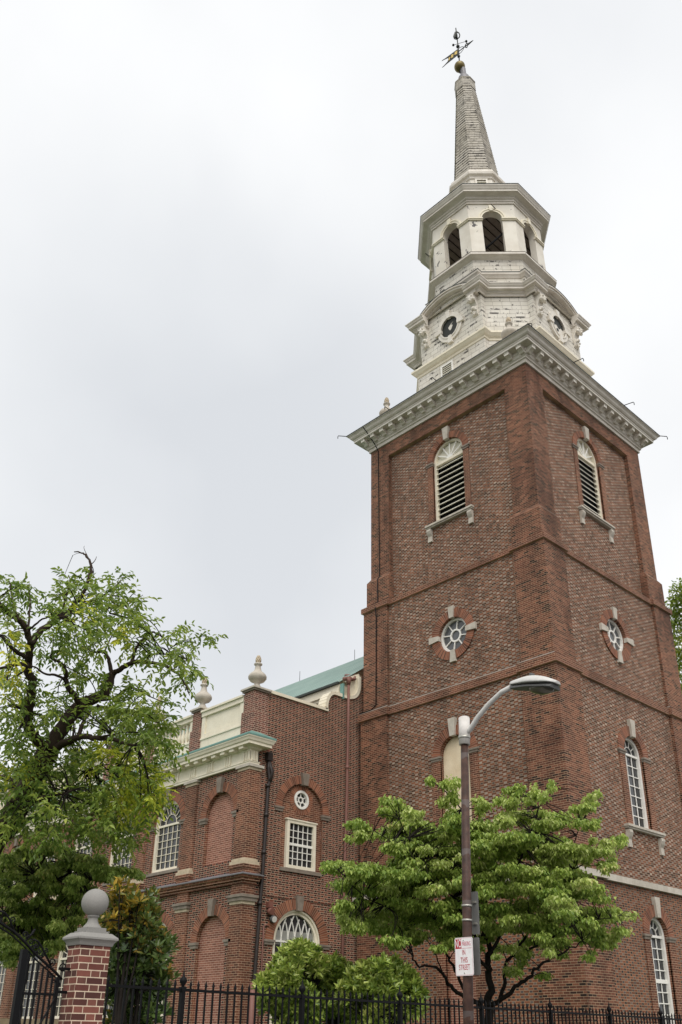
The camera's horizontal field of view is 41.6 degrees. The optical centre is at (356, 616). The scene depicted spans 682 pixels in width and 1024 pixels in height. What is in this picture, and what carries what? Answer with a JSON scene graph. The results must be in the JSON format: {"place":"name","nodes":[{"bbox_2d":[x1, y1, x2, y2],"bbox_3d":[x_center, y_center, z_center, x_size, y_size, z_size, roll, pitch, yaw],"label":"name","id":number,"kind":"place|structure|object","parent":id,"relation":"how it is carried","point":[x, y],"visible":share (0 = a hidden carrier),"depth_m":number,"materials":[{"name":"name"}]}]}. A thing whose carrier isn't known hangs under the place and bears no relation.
{"place":"outdoors","nodes":[
{"label":"outdoors","id":0,"kind":"place"},
{"bbox_2d":[0,1018,58,1023],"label":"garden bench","id":1,"kind":"object","parent":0,"point":[6,1021],"depth_m":15.83,"materials":[{"name":"brown wood"}]},
{"bbox_2d":[0,0,681,782],"label":"sky","id":2,"kind":"structure","parent":0,"point":[212,276],"materials":[{"name":"white"}]},
{"bbox_2d":[458,673,560,1023],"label":"street lamp","id":3,"kind":"object","parent":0,"point":[537,684],"visible":1,"depth_m":11.67,"materials":[{"name":"metal"}]},
{"bbox_2d":[455,937,473,975],"bbox_3d":[1.326,4.204,11.105,0.012,0.445,0.285,23,-33,-39],"label":"no parking sign","id":4,"kind":"object","parent":3,"relation":"attached to","point":[464,963],"visible":1,"depth_m":11.10,"materials":[{"name":"metal"}]},
{"bbox_2d":[471,891,479,934],"bbox_3d":[1.498,3.764,11.409,0.026,0.520,0.120,23,-33,-39],"label":"sign plate","id":5,"kind":"object","parent":3,"relation":"attached to","point":[475,915],"visible":1,"depth_m":11.41,"materials":[{"name":"metal"}]},
{"bbox_2d":[472,937,480,974],"bbox_3d":[1.426,4.242,11.206,0.026,0.440,0.270,23,-33,-39],"label":"sign plate","id":6,"kind":"object","parent":3,"relation":"attached to","point":[476,956],"visible":0.35,"depth_m":11.16,"materials":[{"name":"metal"}]},
{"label":"churchyard lawn","id":7,"kind":"structure","parent":0,"visible":0},
{"bbox_2d":[0,840,147,1018],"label":"dogwood tree","id":8,"kind":"object","parent":7,"relation":"on","point":[43,913],"visible":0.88,"depth_m":16.81,"materials":[{"name":"green plant"}]},
{"bbox_2d":[58,889,118,1023],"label":"gate pillar","id":9,"kind":"structure","parent":7,"relation":"on","point":[90,942],"depth_m":10.58,"materials":[{"name":"brick"}]},
{"bbox_2d":[0,910,69,1023],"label":"iron gate","id":10,"kind":"structure","parent":9,"relation":"attached to","point":[19,988],"depth_m":10.24,"materials":[{"name":"metal"}]},
{"bbox_2d":[0,549,228,867],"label":"shade tree","id":11,"kind":"object","parent":7,"relation":"on","point":[30,777],"visible":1,"depth_m":15.79,"materials":[{"name":"green plant"}]},
{"bbox_2d":[98,874,181,1023],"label":"magnolia tree","id":12,"kind":"object","parent":7,"relation":"on","point":[139,949],"visible":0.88,"depth_m":14.03,"materials":[{"name":"green plant"}]},
{"bbox_2d":[0,650,363,1023],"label":"church","id":13,"kind":"structure","parent":7,"relation":"on","point":[266,786],"depth_m":32.83,"materials":[{"name":"red brick"}]},
{"bbox_2d":[0,961,5,1004],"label":"tall arched window","id":14,"kind":"structure","parent":13,"relation":"in","point":[2,970],"depth_m":40.93,"materials":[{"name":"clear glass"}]},
{"bbox_2d":[4,835,24,892],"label":"tall arched window","id":15,"kind":"structure","parent":13,"relation":"in","point":[15,843],"depth_m":43.61,"materials":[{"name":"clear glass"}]},
{"bbox_2d":[16,955,41,1018],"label":"tall arched window","id":16,"kind":"structure","parent":13,"relation":"in","point":[30,962],"depth_m":38.80,"materials":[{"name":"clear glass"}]},
{"bbox_2d":[28,826,57,900],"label":"tall arched window","id":17,"kind":"structure","parent":13,"relation":"in","point":[52,838],"depth_m":41.19,"materials":[{"name":"clear glass"}]},
{"bbox_2d":[51,945,68,1018],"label":"tall arched window","id":18,"kind":"structure","parent":13,"relation":"in","point":[62,958],"depth_m":37.32,"materials":[{"name":"clear glass"}]},
{"bbox_2d":[68,815,96,874],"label":"tall arched window","id":19,"kind":"structure","parent":13,"relation":"in","point":[83,847],"depth_m":39.21,"materials":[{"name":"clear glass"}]},
{"bbox_2d":[102,931,116,1021],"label":"tall arched window","id":20,"kind":"structure","parent":13,"relation":"in","point":[108,1007],"depth_m":34.08,"materials":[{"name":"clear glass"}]},
{"bbox_2d":[102,803,136,885],"bbox_3d":[-9.568,9.240,36.709,0.355,3.250,2.600,23,-33,-39],"label":"tall arched window","id":21,"kind":"structure","parent":13,"relation":"in","point":[127,863],"depth_m":36.66,"materials":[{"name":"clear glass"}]},
{"bbox_2d":[144,910,173,1020],"bbox_3d":[-7.308,12.582,32.557,0.355,3.810,2.660,23,-33,-39],"label":"tall arched window","id":22,"kind":"structure","parent":13,"relation":"in","point":[166,920],"depth_m":32.56,"materials":[{"name":"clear glass"}]},
{"bbox_2d":[153,696,165,723],"bbox_3d":[-8.434,4.055,38.140,0.700,1.410,0.700,23,-33,-39],"label":"stone urn","id":23,"kind":"object","parent":13,"relation":"on","point":[158,698],"visible":0.31,"depth_m":38.12,"materials":[{"name":"stone"}]},
{"bbox_2d":[146,788,184,876],"bbox_3d":[-7.276,8.260,34.577,0.355,3.250,2.600,23,-33,-39],"label":"tall arched window","id":24,"kind":"structure","parent":13,"relation":"in","point":[166,846],"depth_m":34.59,"materials":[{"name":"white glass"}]},
{"bbox_2d":[195,678,211,706],"bbox_3d":[-6.142,3.076,36.007,0.700,1.410,0.700,23,-33,-39],"label":"stone urn","id":25,"kind":"object","parent":13,"relation":"on","point":[203,696],"visible":0.73,"depth_m":35.73,"materials":[{"name":"stone"}]},
{"bbox_2d":[248,655,266,685],"bbox_3d":[-3.743,2.124,33.931,0.700,1.410,0.700,23,-33,-39],"label":"stone urn","id":26,"kind":"object","parent":13,"relation":"on","point":[257,676],"visible":0.94,"depth_m":33.67,"materials":[{"name":"stone"}]},
{"bbox_2d":[266,901,272,907],"bbox_3d":[-2.971,9.842,30.652,0.180,0.200,0.175,23,-33,-39],"label":"wall lamp","id":27,"kind":"object","parent":13,"relation":"attached to","point":[269,904],"visible":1,"depth_m":30.59,"materials":[{"name":"red metal"}]},
{"bbox_2d":[267,908,274,914],"bbox_3d":[-2.944,10.034,30.561,0.260,0.256,0.255,23,-33,-39],"label":"wall lamp","id":28,"kind":"object","parent":13,"relation":"attached to","point":[270,911],"visible":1,"depth_m":30.47,"materials":[{"name":"red metal"}]},
{"bbox_2d":[269,915,276,922],"bbox_3d":[-2.860,10.287,30.536,0.260,0.256,0.255,23,-33,-39],"label":"wall lamp","id":29,"kind":"object","parent":13,"relation":"attached to","point":[272,918],"visible":1,"depth_m":30.46,"materials":[{"name":"white glass"}]},
{"bbox_2d":[264,895,330,1023],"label":"tracery window","id":30,"kind":"structure","parent":13,"relation":"in","point":[291,922],"depth_m":31.47,"materials":[{"name":"white glass"}]},
{"bbox_2d":[279,817,321,876],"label":"sash window","id":31,"kind":"structure","parent":13,"relation":"in","point":[300,835],"depth_m":32.53,"materials":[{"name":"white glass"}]},
{"bbox_2d":[294,790,308,809],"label":"small round window","id":32,"kind":"structure","parent":13,"relation":"in","point":[301,799],"depth_m":33.37,"materials":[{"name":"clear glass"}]},
{"bbox_2d":[251,935,334,1023],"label":"laurel bush","id":33,"kind":"object","parent":7,"relation":"on","point":[295,961],"visible":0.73,"depth_m":17.10,"materials":[{"name":"green plant"}]},
{"bbox_2d":[315,949,354,1023],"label":"laurel bush","id":34,"kind":"object","parent":7,"relation":"on","point":[337,969],"visible":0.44,"depth_m":17.88,"materials":[{"name":"green plant"}]},
{"bbox_2d":[334,951,431,1023],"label":"laurel bush","id":35,"kind":"object","parent":7,"relation":"on","point":[385,975],"visible":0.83,"depth_m":16.90,"materials":[{"name":"green plant"}]},
{"bbox_2d":[102,969,681,1023],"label":"iron fence","id":36,"kind":"object","parent":7,"relation":"on","point":[182,990],"visible":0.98,"depth_m":13.13,"materials":[{"name":"metal"}]},
{"bbox_2d":[319,774,641,1023],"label":"dogwood tree","id":37,"kind":"object","parent":7,"relation":"on","point":[415,846],"visible":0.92,"depth_m":18.19,"materials":[{"name":"green plant"}]},
{"bbox_2d":[337,67,681,1023],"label":"church tower","id":38,"kind":"structure","parent":7,"relation":"on","point":[509,533],"depth_m":35.10,"materials":[{"name":"brick"}]},
{"bbox_2d":[379,397,390,414],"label":"stone urn","id":39,"kind":"object","parent":38,"relation":"on","point":[386,403],"visible":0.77,"depth_m":42.88,"materials":[{"name":"stone"}]},
{"bbox_2d":[425,425,473,543],"bbox_3d":[3.908,-5.736,37.704,0.508,5.230,2.500,23,-33,-39],"label":"louvered window","id":40,"kind":"structure","parent":38,"relation":"in","point":[451,465],"depth_m":37.86,"materials":[{"name":"paint"}]},
{"bbox_2d":[429,605,476,662],"bbox_3d":[3.743,0.699,34.387,0.370,2.300,2.300,23,-33,-39],"label":"round window","id":41,"kind":"structure","parent":38,"relation":"in","point":[457,635],"depth_m":34.47,"materials":[{"name":"brick"}]},
{"bbox_2d":[430,717,479,826],"bbox_3d":[3.553,5.554,32.107,0.335,3.970,2.240,23,-33,-39],"label":"boarded window","id":42,"kind":"structure","parent":38,"relation":"in","point":[452,752],"depth_m":32.43,"materials":[{"name":"brick"}]},
{"bbox_2d":[442,28,472,72],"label":"weather vane","id":43,"kind":"object","parent":38,"relation":"on","point":[458,65],"visible":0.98,"depth_m":54.23,"materials":[{"name":"gold metal"}]},
{"bbox_2d":[434,897,485,1023],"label":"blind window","id":44,"kind":"structure","parent":38,"relation":"in","point":[479,984],"depth_m":29.25,"materials":[{"name":"brick"}]},
{"bbox_2d":[501,317,516,338],"bbox_3d":[6.521,-11.835,38.207,0.735,2.340,0.735,23,-33,-39],"label":"stone urn","id":45,"kind":"object","parent":38,"relation":"on","point":[509,329],"visible":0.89,"depth_m":38.12,"materials":[{"name":"stone"}]},
{"bbox_2d":[571,426,614,543],"bbox_3d":[9.735,-5.715,37.658,2.500,5.230,0.508,23,-33,-39],"label":"louvered window","id":46,"kind":"structure","parent":38,"relation":"in","point":[584,460],"depth_m":37.93,"materials":[{"name":"paint"}]},
{"bbox_2d":[599,607,633,663],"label":"round window","id":47,"kind":"structure","parent":38,"relation":"in","point":[612,636],"depth_m":34.53,"materials":[{"name":"brick"}]},
{"bbox_2d":[617,719,665,855],"bbox_3d":[9.923,5.954,31.894,2.500,4.710,0.450,23,-33,-39],"label":"arched window","id":48,"kind":"structure","parent":38,"relation":"in","point":[633,791],"depth_m":32.01,"materials":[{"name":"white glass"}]},
{"bbox_2d":[642,897,681,1023],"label":"arched window","id":49,"kind":"structure","parent":38,"relation":"in","point":[653,935],"depth_m":29.50,"materials":[{"name":"white glass"}]},
{"bbox_2d":[665,577,681,690],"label":"background tree","id":50,"kind":"object","parent":7,"relation":"on","point":[676,612],"visible":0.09,"depth_m":60.77,"materials":[{"name":"green plant"}]}
]}

